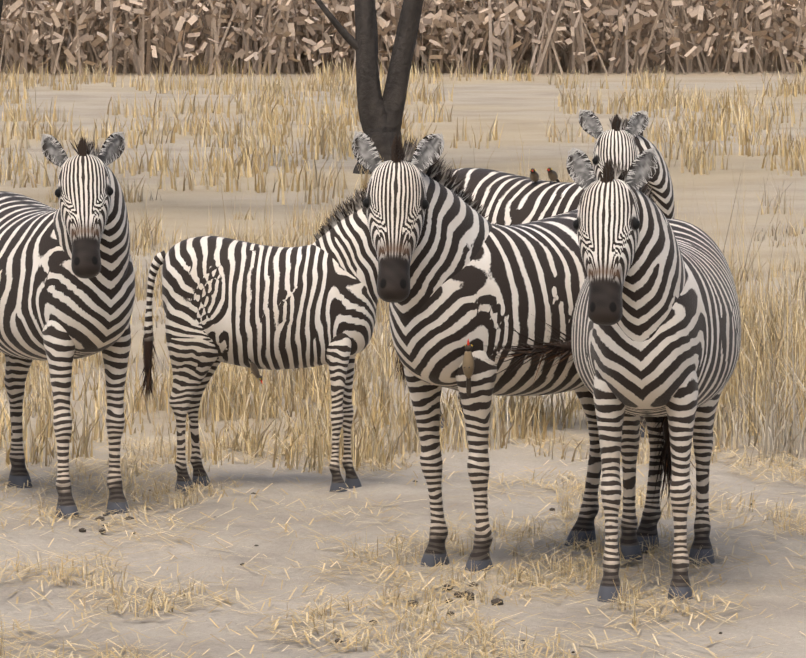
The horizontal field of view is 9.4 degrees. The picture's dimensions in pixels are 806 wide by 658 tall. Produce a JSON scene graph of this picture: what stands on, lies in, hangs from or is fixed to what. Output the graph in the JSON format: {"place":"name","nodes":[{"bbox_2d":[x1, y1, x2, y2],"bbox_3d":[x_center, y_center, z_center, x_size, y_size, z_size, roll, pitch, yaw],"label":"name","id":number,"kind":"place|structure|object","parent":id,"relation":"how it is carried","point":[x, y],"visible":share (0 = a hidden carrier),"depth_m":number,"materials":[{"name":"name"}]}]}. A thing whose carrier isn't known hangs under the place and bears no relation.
{"place":"outdoors","nodes":[
{"label":"outdoors","id":0,"kind":"place"},
{"bbox_2d":[0,58,805,657],"bbox_3d":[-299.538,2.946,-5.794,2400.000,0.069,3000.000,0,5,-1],"label":"ground","id":1,"kind":"structure","parent":0,"point":[524,110],"depth_m":21.40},
{"bbox_2d":[0,131,134,518],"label":"zebra","id":2,"kind":"object","parent":1,"relation":"on","point":[67,285],"visible":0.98,"depth_m":20.50},
{"bbox_2d":[0,0,423,173],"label":"acacia trunks","id":3,"kind":"object","parent":1,"relation":"on","point":[380,116],"visible":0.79,"depth_m":49.29,"materials":[{"name":"brown wood"}]},
{"bbox_2d":[137,184,378,491],"bbox_3d":[-0.509,0.013,21.538,1.282,1.395,0.430,1,5,7],"label":"zebra","id":4,"kind":"object","parent":1,"relation":"on","point":[254,307],"visible":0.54,"depth_m":21.40},
{"bbox_2d":[0,0,805,78],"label":"thicket bushes","id":5,"kind":"object","parent":1,"relation":"on","point":[542,36],"visible":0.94,"depth_m":83.13,"materials":[{"name":"brown plant"}]},
{"bbox_2d":[0,119,805,472],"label":"tall grass","id":6,"kind":"structure","parent":1,"relation":"on","point":[774,363],"depth_m":24.73,"materials":[{"name":"beige plant"}]},
{"bbox_2d":[0,433,805,657],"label":"straw litter","id":7,"kind":"object","parent":1,"relation":"on","point":[395,568],"visible":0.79,"depth_m":18.75,"materials":[{"name":"beige plant"}]},
{"bbox_2d":[0,426,805,657],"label":"short grass tufts","id":8,"kind":"object","parent":1,"relation":"on","point":[121,588],"visible":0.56,"depth_m":18.81,"materials":[{"name":"beige plant"}]},
{"bbox_2d":[79,480,751,652],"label":"dung pellets","id":9,"kind":"object","parent":1,"relation":"on","point":[495,601],"visible":0.42,"depth_m":18.09,"materials":[{"name":"brown soil"}]},
{"bbox_2d":[352,130,664,571],"bbox_3d":[0.503,0.061,19.068,0.736,1.700,1.950,4,6,41],"label":"zebra","id":10,"kind":"object","parent":1,"relation":"on","point":[481,309],"visible":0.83,"depth_m":18.66},
{"bbox_2d":[384,108,674,437],"bbox_3d":[0.629,-0.297,24.002,0.664,1.612,1.933,-4,6,-40],"label":"zebra","id":11,"kind":"object","parent":1,"relation":"on","point":[508,199],"visible":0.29,"depth_m":23.66},
{"bbox_2d":[566,147,740,602],"bbox_3d":[0.949,0.123,18.505,0.637,1.668,2.022,1,5,7],"label":"zebra","id":12,"kind":"object","parent":1,"relation":"on","point":[656,326],"visible":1,"depth_m":17.95},
{"bbox_2d":[0,55,805,204],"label":"grass","id":13,"kind":"structure","parent":0,"point":[271,116],"depth_m":58.89,"materials":[{"name":"beige plant"}]}
]}

